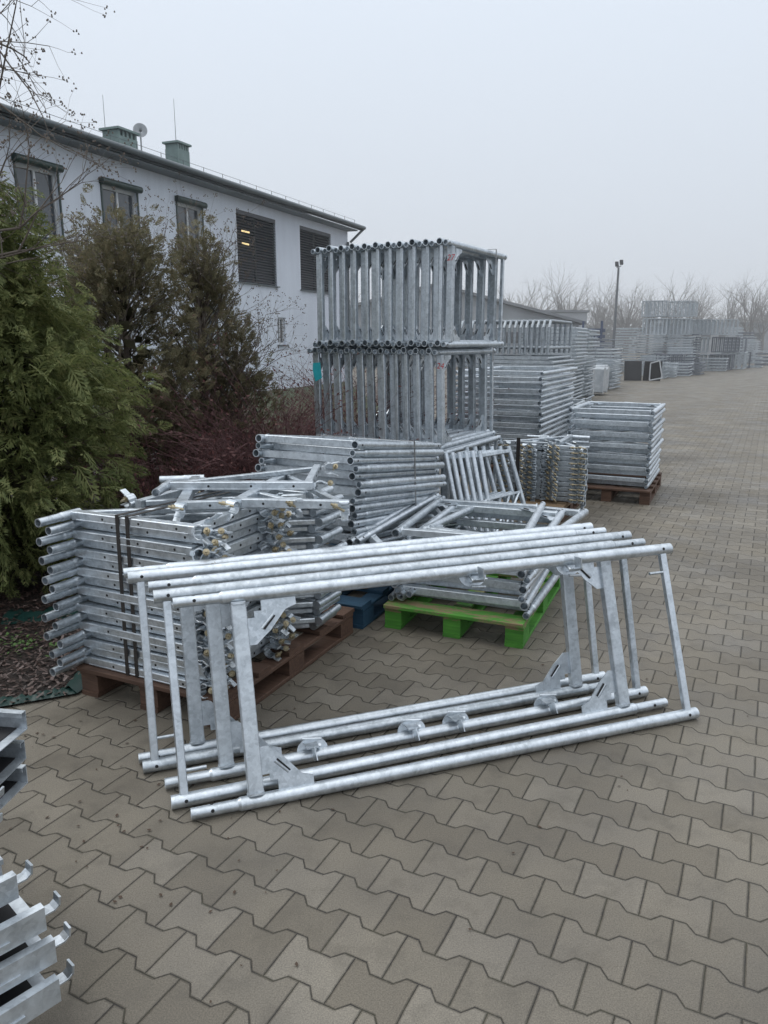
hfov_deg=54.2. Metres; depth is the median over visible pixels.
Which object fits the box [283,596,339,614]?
scaffold bracket
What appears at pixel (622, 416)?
steel scaffold
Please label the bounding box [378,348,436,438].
steel scaffold
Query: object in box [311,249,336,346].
steel scaffold
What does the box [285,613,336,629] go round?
scaffold bracket
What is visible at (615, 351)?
frame bundle
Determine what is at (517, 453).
strapping band
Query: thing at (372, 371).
steel scaffold
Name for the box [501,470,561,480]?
scaffold bracket
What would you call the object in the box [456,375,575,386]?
steel scaffold
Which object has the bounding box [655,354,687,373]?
frame bundle
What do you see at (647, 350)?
frame bundle
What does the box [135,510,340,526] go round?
scaffold bracket
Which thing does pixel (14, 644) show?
weeds
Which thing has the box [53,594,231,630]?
scaffold bracket
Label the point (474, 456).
guardrail frame
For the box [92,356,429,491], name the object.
red twig shrub
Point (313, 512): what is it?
scaffold bracket
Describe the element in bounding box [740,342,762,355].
frame bundle
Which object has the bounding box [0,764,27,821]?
steel deck tray
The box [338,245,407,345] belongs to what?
steel scaffold
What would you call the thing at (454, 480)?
steel scaffold
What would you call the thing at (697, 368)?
frame bundle
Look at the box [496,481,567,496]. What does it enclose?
scaffold bracket
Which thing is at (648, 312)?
frame bundle
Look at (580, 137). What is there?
sky
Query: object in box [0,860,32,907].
steel deck tray
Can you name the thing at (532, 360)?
frame bundle
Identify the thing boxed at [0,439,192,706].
planting bed
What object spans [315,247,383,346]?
steel scaffold
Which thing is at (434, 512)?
steel scaffold
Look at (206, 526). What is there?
scaffold bracket
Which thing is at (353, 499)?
steel scaffold
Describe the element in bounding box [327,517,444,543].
steel scaffold
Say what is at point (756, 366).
frame bundle
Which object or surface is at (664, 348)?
frame bundle
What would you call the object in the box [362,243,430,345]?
steel scaffold
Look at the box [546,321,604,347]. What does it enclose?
beam rack
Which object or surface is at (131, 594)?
strapping band
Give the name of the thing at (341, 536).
steel scaffold
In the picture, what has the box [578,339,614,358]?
frame bundle
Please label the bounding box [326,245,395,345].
steel scaffold
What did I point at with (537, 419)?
steel scaffold
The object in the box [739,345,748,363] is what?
frame bundle
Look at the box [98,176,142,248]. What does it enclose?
window
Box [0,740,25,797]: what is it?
steel deck tray
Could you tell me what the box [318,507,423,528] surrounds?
steel scaffold
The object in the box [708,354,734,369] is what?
frame bundle
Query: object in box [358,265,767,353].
trees
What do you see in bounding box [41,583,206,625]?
scaffold bracket
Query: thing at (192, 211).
window
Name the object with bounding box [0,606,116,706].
landscape fabric
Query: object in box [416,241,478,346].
steel scaffold
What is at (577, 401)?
frame bundle
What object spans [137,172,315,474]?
bare shrub
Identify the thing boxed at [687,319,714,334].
frame bundle
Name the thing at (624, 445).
steel scaffold
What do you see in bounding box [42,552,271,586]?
scaffold bracket
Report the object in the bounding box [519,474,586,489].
scaffold bracket
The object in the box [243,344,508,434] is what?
red twig shrub
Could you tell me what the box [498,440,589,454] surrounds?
scaffold bracket
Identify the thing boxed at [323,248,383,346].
steel scaffold
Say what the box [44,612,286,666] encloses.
scaffold bracket
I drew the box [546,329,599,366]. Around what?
frame bundle
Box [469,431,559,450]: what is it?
steel scaffold
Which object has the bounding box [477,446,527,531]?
guardrail frame
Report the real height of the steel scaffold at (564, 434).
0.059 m
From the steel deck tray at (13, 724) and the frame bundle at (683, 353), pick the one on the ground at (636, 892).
the frame bundle at (683, 353)
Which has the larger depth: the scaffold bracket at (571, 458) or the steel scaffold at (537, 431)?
the steel scaffold at (537, 431)
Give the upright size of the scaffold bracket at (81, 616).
0.137 m
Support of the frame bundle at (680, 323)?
on the frame bundle at (680, 344)
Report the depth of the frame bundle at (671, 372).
33.85 m
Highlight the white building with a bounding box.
[0,95,365,408]
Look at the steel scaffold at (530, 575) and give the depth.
4.12 m
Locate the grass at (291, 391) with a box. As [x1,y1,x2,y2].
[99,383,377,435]
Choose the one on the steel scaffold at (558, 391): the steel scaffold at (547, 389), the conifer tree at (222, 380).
the steel scaffold at (547, 389)
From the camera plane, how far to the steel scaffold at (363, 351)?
6.05 m
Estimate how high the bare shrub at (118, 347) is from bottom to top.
2.918 m
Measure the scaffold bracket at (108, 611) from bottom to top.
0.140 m
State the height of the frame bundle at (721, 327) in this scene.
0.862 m
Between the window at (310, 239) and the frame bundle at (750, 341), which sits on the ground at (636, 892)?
the frame bundle at (750, 341)
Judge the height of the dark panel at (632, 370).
0.800 m
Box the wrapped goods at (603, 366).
[593,365,609,384]
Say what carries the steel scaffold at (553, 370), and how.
on the steel scaffold at (555, 376)
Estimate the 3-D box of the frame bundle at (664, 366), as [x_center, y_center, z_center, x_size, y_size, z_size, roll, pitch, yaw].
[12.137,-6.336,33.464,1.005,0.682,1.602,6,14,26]
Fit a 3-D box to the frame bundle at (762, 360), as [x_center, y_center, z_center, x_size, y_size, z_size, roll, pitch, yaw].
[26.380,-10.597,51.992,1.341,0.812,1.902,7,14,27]
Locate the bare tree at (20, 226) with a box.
[0,0,145,306]
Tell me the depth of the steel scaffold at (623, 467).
7.71 m
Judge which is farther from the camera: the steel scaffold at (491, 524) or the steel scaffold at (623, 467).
the steel scaffold at (623, 467)
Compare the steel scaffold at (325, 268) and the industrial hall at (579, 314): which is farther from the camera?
the industrial hall at (579, 314)
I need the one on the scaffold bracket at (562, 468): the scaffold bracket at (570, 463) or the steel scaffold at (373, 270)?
the scaffold bracket at (570, 463)
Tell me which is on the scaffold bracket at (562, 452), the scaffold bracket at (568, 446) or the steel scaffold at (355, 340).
the scaffold bracket at (568, 446)
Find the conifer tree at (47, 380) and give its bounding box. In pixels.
[0,171,172,601]
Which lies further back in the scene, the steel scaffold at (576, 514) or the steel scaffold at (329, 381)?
the steel scaffold at (329, 381)
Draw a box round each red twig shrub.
[56,395,277,507]
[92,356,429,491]
[114,315,472,480]
[144,340,386,459]
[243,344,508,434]
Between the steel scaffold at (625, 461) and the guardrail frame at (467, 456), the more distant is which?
the steel scaffold at (625, 461)
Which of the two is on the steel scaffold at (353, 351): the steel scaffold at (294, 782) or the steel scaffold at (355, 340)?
the steel scaffold at (355, 340)
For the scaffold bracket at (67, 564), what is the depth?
3.32 m
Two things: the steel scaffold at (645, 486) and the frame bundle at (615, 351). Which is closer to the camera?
the steel scaffold at (645, 486)
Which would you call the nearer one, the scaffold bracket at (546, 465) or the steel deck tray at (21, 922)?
the steel deck tray at (21, 922)
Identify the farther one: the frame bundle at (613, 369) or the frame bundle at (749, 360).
the frame bundle at (749, 360)
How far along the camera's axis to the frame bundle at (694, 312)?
40.09 m
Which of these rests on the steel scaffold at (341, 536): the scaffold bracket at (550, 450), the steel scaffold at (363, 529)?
the steel scaffold at (363, 529)
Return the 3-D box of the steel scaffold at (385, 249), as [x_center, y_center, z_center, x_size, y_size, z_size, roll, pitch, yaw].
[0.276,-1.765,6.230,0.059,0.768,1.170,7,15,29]
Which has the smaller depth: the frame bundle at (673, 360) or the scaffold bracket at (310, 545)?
the scaffold bracket at (310, 545)
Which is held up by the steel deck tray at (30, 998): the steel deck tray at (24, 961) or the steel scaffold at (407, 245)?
the steel deck tray at (24, 961)
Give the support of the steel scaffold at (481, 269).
on the steel scaffold at (427, 395)
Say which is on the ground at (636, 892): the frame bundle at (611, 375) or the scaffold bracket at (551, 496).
the frame bundle at (611, 375)
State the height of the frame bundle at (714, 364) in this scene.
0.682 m
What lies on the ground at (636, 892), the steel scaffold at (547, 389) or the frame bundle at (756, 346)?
the frame bundle at (756, 346)
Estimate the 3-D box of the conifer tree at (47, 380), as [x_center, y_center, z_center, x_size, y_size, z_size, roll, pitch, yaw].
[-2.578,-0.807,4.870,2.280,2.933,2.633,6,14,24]
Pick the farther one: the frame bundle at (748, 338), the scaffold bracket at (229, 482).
the frame bundle at (748, 338)
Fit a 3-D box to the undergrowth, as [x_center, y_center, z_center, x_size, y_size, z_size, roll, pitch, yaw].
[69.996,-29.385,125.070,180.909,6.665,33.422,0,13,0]
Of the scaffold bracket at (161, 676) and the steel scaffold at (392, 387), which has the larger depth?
the steel scaffold at (392, 387)
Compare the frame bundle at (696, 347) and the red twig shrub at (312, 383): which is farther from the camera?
the frame bundle at (696, 347)
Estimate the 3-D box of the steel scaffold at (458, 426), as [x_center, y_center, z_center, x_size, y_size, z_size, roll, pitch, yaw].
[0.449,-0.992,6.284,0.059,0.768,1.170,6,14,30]
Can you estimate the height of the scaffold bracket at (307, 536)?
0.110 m
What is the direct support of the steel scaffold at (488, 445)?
on the timber bearer
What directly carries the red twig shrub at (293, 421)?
on the planting bed
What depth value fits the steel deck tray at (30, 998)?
1.68 m
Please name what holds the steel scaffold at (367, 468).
on the steel scaffold at (352, 475)
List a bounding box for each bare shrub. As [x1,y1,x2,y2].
[31,184,216,491]
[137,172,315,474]
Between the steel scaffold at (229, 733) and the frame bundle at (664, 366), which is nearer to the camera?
the steel scaffold at (229, 733)
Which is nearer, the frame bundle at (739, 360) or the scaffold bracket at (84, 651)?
the scaffold bracket at (84, 651)
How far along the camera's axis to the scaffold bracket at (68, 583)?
3.32 m
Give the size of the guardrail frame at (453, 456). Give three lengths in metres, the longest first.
0.803 x 0.540 x 0.040 m
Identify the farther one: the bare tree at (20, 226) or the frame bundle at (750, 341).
the frame bundle at (750, 341)
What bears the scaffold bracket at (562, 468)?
on the scaffold bracket at (563, 473)
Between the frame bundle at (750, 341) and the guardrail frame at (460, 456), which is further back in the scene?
the frame bundle at (750, 341)
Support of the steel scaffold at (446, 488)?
on the timber bearer
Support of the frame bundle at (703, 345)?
on the frame bundle at (702, 355)
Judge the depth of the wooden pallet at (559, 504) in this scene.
6.99 m
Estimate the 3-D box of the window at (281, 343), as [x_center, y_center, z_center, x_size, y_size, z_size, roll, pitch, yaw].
[-3.513,-6.159,25.616,0.215,0.938,0.620,5,14,22]
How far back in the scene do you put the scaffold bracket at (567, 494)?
6.95 m
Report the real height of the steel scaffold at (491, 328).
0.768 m
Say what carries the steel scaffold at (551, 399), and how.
on the steel scaffold at (560, 401)
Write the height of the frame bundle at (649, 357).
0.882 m
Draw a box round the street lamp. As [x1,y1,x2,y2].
[612,260,622,358]
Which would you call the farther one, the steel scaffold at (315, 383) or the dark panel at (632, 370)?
the dark panel at (632, 370)
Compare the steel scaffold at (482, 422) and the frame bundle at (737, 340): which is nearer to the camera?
the steel scaffold at (482, 422)
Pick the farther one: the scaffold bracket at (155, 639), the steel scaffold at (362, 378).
the steel scaffold at (362, 378)
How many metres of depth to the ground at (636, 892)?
2.48 m
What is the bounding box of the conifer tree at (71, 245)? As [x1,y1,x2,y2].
[20,228,162,485]
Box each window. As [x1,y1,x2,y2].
[11,152,64,241]
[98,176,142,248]
[174,195,207,259]
[191,307,217,364]
[236,209,279,287]
[277,317,288,345]
[300,226,330,293]
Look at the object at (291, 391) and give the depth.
20.47 m
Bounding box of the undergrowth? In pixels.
[587,315,767,348]
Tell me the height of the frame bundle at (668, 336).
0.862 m
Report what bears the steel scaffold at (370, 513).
on the steel scaffold at (353, 523)
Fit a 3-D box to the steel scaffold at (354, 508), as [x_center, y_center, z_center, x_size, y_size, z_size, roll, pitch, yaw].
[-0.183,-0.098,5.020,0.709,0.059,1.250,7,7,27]
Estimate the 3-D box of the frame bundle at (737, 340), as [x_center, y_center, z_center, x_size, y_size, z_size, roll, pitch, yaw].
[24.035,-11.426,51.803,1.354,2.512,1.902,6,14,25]
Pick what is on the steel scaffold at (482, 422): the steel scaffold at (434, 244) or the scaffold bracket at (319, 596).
the steel scaffold at (434, 244)
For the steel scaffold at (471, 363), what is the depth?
6.55 m
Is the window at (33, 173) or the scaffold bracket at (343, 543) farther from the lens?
the window at (33, 173)
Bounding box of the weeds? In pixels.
[0,627,60,656]
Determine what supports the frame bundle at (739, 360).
on the ground at (636, 892)
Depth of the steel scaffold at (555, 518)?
4.97 m
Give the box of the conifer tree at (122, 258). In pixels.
[43,183,249,508]
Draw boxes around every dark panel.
[624,361,641,380]
[643,361,662,380]
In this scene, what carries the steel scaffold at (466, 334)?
on the steel scaffold at (410, 352)
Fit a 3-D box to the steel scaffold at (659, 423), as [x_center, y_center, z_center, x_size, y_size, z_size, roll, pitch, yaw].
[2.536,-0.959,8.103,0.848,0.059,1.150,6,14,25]
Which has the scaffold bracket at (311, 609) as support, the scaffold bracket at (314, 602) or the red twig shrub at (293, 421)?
the scaffold bracket at (314, 602)
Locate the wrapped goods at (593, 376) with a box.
[573,369,594,397]
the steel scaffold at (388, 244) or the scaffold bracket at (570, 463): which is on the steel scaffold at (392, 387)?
the steel scaffold at (388, 244)
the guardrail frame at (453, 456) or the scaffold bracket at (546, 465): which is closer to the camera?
the guardrail frame at (453, 456)
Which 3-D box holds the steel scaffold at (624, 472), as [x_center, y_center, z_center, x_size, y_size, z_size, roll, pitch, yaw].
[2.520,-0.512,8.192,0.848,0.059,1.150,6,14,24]
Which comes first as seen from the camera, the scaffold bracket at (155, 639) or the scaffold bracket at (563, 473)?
the scaffold bracket at (155, 639)
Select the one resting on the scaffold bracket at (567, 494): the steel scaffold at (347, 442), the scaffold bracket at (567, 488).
the scaffold bracket at (567, 488)
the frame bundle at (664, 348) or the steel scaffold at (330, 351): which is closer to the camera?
the steel scaffold at (330, 351)
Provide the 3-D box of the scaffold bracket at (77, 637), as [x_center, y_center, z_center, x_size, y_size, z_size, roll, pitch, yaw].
[-0.923,0.568,3.478,0.915,0.101,0.615,4,13,16]
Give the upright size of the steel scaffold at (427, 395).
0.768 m
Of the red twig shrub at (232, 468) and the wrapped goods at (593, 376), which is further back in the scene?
the wrapped goods at (593, 376)
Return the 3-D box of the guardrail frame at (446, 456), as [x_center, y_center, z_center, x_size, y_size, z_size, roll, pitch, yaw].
[0.646,-0.091,5.801,0.040,0.803,0.540,-11,6,32]
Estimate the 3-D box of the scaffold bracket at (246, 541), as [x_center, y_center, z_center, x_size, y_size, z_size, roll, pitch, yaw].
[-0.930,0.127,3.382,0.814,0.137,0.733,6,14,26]
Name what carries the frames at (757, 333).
on the ground at (636, 892)
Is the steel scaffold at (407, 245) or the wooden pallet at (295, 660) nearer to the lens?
the wooden pallet at (295, 660)
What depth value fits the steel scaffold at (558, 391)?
9.10 m
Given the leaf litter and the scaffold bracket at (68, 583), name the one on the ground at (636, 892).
the leaf litter
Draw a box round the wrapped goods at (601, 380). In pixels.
[592,367,608,393]
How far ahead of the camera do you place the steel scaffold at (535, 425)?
8.97 m
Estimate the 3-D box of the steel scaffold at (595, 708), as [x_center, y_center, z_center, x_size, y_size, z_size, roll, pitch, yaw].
[0.217,0.578,3.020,2.140,0.769,0.064,-5,-5,-20]
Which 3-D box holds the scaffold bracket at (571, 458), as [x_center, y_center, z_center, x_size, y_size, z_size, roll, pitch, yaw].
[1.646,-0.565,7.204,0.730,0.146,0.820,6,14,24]
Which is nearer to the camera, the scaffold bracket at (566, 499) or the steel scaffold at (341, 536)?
the steel scaffold at (341, 536)
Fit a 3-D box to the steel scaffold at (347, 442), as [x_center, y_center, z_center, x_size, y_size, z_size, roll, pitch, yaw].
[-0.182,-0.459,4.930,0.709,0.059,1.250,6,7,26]
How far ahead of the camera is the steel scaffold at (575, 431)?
7.64 m
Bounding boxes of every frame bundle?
[457,395,557,433]
[461,319,572,353]
[465,354,574,391]
[521,327,588,367]
[527,399,584,434]
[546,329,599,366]
[567,402,656,453]
[568,368,584,403]
[572,366,595,401]
[577,333,596,347]
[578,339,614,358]
[586,359,623,389]
[590,349,621,366]
[593,343,623,365]
[598,361,620,384]
[615,328,641,370]
[637,356,671,371]
[638,336,668,352]
[640,354,662,360]
[641,300,669,317]
[642,318,669,334]
[642,362,669,378]
[653,340,680,351]
[654,327,679,341]
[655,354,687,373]
[662,362,693,375]
[662,367,677,377]
[665,318,693,334]
[666,336,695,352]
[667,347,695,372]
[669,300,698,317]
[670,357,700,372]
[677,362,705,374]
[683,337,709,351]
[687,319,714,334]
[688,334,702,364]
[695,354,710,368]
[700,358,728,370]
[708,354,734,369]
[711,337,740,351]
[712,319,738,334]
[715,343,734,359]
[721,352,747,368]
[723,328,743,365]
[724,337,747,360]
[730,352,751,367]
[735,332,754,360]
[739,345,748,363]
[740,337,756,355]
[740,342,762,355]
[740,343,758,360]
[742,340,754,361]
[747,357,762,367]
[752,350,767,362]
[754,353,767,365]
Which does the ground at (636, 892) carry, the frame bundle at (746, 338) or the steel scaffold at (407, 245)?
the frame bundle at (746, 338)
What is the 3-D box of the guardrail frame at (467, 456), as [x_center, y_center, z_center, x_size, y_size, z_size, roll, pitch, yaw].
[0.829,-0.103,5.867,0.040,0.803,0.540,-12,3,40]
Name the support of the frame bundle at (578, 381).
on the ground at (636, 892)
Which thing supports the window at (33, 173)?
in the white building
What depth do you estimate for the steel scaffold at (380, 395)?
6.00 m
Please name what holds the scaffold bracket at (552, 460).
on the scaffold bracket at (546, 465)
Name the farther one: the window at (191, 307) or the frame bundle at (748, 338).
the frame bundle at (748, 338)
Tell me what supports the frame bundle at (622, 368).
on the ground at (636, 892)
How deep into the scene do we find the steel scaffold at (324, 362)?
6.25 m
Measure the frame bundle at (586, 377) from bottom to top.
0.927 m
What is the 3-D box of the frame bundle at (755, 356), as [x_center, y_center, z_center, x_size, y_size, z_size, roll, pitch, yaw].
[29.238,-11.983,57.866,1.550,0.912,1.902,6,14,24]
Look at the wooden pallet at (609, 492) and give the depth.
7.70 m
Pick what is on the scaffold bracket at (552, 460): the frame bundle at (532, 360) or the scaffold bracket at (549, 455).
the scaffold bracket at (549, 455)
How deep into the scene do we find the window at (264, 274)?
23.91 m
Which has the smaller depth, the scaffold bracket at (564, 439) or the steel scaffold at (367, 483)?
the steel scaffold at (367, 483)
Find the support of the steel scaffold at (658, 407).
on the steel scaffold at (622, 416)
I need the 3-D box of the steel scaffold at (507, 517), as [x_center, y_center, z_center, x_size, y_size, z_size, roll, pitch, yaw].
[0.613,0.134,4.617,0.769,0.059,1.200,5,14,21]
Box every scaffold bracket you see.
[35,493,285,544]
[36,516,284,559]
[38,529,286,566]
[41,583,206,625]
[41,600,260,646]
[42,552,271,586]
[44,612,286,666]
[45,508,294,556]
[47,517,296,561]
[47,545,297,574]
[49,575,152,595]
[49,623,288,679]
[50,634,288,702]
[52,601,296,649]
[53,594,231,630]
[57,612,300,673]
[57,622,298,687]
[120,486,333,507]
[131,490,343,515]
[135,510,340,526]
[139,491,331,516]
[148,591,341,614]
[151,461,339,496]
[159,475,302,521]
[166,526,342,543]
[182,537,333,549]
[187,519,335,532]
[218,472,349,521]
[267,541,347,549]
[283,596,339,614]
[285,604,340,624]
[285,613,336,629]
[295,592,329,598]
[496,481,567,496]
[496,486,566,501]
[497,450,587,465]
[497,475,559,486]
[497,480,557,491]
[498,435,589,449]
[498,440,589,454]
[498,444,589,460]
[498,455,588,470]
[498,461,579,475]
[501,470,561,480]
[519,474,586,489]
[520,435,587,457]
[520,440,587,462]
[520,452,587,468]
[520,459,586,473]
[520,464,587,478]
[520,469,587,483]
[520,478,586,494]
[521,484,585,499]
[522,489,585,504]
[524,491,585,509]
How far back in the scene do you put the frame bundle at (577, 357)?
16.38 m
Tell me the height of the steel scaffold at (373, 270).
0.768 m
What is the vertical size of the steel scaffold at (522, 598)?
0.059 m
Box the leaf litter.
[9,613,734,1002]
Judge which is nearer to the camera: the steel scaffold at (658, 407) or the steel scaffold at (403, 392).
the steel scaffold at (403, 392)
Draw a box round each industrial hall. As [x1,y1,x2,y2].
[350,284,586,366]
[544,310,589,327]
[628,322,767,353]
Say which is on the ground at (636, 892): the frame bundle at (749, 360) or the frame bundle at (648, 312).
the frame bundle at (749, 360)
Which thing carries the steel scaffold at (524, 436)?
on the steel scaffold at (559, 432)
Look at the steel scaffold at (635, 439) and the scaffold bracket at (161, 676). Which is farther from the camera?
the steel scaffold at (635, 439)
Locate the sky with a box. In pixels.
[0,0,767,336]
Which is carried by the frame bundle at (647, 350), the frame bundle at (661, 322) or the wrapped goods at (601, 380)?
the frame bundle at (661, 322)
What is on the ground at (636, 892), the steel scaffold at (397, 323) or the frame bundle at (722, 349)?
the frame bundle at (722, 349)
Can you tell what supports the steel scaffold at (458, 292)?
on the steel scaffold at (403, 392)
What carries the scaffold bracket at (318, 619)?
on the wooden pallet at (295, 660)
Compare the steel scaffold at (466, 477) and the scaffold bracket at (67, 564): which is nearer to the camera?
the scaffold bracket at (67, 564)
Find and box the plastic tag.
[313,362,321,381]
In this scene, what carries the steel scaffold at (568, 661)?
on the ground at (636, 892)
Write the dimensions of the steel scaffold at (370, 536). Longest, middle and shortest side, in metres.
1.200 x 0.469 x 0.062 m
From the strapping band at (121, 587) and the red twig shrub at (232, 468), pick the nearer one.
the strapping band at (121, 587)
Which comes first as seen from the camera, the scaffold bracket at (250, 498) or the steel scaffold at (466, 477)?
the scaffold bracket at (250, 498)
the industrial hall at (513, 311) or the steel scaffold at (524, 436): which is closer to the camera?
the steel scaffold at (524, 436)
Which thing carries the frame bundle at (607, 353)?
on the ground at (636, 892)
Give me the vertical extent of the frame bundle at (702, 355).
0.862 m
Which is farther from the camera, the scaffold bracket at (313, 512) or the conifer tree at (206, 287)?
the conifer tree at (206, 287)
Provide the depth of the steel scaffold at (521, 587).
4.09 m
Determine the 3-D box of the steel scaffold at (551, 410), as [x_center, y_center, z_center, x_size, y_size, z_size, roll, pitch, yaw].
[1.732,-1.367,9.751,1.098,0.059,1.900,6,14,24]
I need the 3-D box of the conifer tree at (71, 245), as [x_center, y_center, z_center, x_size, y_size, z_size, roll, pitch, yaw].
[-3.070,-1.435,7.510,1.556,2.670,1.580,10,16,38]
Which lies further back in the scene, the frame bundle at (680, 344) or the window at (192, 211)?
the frame bundle at (680, 344)
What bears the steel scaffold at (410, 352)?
on the steel scaffold at (466, 477)
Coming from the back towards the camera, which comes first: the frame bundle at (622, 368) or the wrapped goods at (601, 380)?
the frame bundle at (622, 368)
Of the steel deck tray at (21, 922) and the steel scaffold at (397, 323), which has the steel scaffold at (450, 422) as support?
the steel scaffold at (397, 323)
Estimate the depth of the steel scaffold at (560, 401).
9.01 m
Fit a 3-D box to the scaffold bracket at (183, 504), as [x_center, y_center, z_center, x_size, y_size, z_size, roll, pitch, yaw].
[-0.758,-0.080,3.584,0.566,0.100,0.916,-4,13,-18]
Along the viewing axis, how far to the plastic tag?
6.13 m
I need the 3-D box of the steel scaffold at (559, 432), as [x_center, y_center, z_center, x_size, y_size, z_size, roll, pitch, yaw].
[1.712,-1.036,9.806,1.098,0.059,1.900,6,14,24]
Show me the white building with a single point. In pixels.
(294, 233)
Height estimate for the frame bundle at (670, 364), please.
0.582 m
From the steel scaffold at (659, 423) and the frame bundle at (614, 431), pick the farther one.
the frame bundle at (614, 431)
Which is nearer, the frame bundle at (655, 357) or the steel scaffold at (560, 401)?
the steel scaffold at (560, 401)
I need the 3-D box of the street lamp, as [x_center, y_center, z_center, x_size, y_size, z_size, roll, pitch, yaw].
[11.045,-9.236,35.812,0.360,5.345,0.211,0,13,0]
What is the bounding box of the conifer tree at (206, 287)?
[140,210,275,476]
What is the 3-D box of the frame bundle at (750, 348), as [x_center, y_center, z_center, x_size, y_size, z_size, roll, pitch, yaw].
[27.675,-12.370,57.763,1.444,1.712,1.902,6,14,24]
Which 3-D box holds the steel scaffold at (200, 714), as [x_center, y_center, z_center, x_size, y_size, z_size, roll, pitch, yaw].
[0.024,0.514,3.266,2.140,0.769,0.064,-5,-1,-20]
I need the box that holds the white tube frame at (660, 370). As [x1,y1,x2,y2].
[649,360,662,380]
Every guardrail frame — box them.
[443,446,476,527]
[449,446,496,529]
[456,446,504,530]
[463,446,513,531]
[470,446,522,530]
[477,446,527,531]
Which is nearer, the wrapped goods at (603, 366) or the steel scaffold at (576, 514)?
the steel scaffold at (576, 514)
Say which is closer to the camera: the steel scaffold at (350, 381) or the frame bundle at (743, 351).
the steel scaffold at (350, 381)
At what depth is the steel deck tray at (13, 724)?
2.19 m
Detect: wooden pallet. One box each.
[77,605,354,726]
[327,543,396,628]
[383,571,560,648]
[491,491,578,521]
[578,472,661,504]
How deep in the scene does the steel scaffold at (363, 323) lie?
5.91 m
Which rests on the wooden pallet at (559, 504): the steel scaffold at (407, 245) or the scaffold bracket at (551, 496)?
the scaffold bracket at (551, 496)
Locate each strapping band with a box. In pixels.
[115,491,221,675]
[125,492,230,677]
[320,435,416,527]
[515,438,519,500]
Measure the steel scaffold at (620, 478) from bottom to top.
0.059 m
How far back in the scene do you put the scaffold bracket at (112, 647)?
3.35 m
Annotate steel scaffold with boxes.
[123,522,604,763]
[127,527,606,773]
[148,531,648,788]
[153,538,667,809]
[172,543,699,819]
[253,448,438,464]
[255,434,440,449]
[255,464,438,480]
[256,442,443,456]
[259,457,444,472]
[262,477,446,496]
[293,469,445,487]
[307,348,378,435]
[308,514,427,540]
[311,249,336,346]
[312,347,378,435]
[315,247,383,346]
[317,348,387,434]
[318,483,439,504]
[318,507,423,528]
[318,528,334,547]
[320,512,434,534]
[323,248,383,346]
[323,347,390,435]
[325,505,404,518]
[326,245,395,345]
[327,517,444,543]
[328,349,354,435]
[332,486,440,512]
[333,347,402,436]
[334,248,395,347]
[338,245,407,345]
[339,349,357,436]
[339,507,441,600]
[344,347,413,436]
[345,246,360,346]
[346,495,452,599]
[349,243,419,345]
[351,349,367,436]
[354,492,470,597]
[356,246,371,346]
[356,347,424,437]
[361,349,378,437]
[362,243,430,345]
[367,245,432,347]
[367,347,424,438]
[373,242,432,345]
[373,349,436,438]
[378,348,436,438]
[379,244,444,346]
[385,241,446,345]
[385,349,448,439]
[391,243,454,346]
[391,347,455,439]
[391,495,545,537]
[391,576,539,602]
[394,568,549,610]
[396,241,462,346]
[397,349,413,439]
[400,574,559,619]
[401,347,464,440]
[403,504,565,539]
[404,242,466,346]
[408,239,473,345]
[408,349,468,440]
[413,347,475,441]
[414,499,588,537]
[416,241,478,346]
[419,512,550,538]
[420,349,479,441]
[421,239,485,346]
[423,518,547,578]
[426,347,488,442]
[429,241,490,347]
[432,348,495,449]
[434,238,497,345]
[436,436,492,518]
[438,529,545,593]
[441,239,506,347]
[441,435,500,519]
[450,517,541,583]
[452,459,458,499]
[456,365,577,375]
[456,372,574,381]
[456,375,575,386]
[456,380,572,393]
[456,386,574,398]
[456,391,573,404]
[456,396,573,410]
[456,401,573,416]
[456,404,568,421]
[461,458,467,497]
[465,408,572,427]
[465,414,571,433]
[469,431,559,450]
[476,419,570,438]
[487,425,569,439]
[491,431,566,447]
[566,413,662,426]
[567,424,662,438]
[568,401,665,415]
[569,405,665,420]
[569,417,665,432]
[571,428,663,443]
[572,435,660,449]
[580,438,663,454]
[587,440,660,461]
[587,451,659,472]
[587,458,659,477]
[587,468,659,488]
[588,448,661,466]
[588,461,658,483]
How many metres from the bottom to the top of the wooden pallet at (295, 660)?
0.144 m
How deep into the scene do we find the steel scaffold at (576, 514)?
4.78 m
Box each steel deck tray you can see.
[0,708,27,750]
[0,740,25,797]
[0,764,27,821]
[0,856,60,955]
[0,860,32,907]
[0,921,70,994]
[0,959,74,1023]
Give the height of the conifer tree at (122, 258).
2.870 m
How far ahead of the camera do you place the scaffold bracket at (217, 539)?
3.27 m
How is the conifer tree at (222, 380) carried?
on the planting bed
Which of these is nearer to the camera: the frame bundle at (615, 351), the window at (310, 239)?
the window at (310, 239)
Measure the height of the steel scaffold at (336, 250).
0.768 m
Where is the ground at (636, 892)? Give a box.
[0,348,767,1023]
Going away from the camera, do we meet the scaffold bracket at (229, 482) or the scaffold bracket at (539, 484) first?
the scaffold bracket at (229, 482)
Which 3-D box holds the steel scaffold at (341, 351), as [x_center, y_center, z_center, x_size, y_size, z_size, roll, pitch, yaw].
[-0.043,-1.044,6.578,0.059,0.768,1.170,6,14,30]
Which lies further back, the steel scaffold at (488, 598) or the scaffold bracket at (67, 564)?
the steel scaffold at (488, 598)
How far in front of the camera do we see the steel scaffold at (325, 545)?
4.55 m
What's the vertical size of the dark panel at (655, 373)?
0.800 m
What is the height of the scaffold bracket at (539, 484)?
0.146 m
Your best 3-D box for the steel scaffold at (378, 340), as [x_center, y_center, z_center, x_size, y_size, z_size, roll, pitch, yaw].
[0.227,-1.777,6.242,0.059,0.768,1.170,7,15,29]
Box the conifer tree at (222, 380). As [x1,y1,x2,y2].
[192,310,289,480]
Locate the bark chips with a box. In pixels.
[0,572,83,702]
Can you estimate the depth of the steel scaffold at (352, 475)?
4.57 m

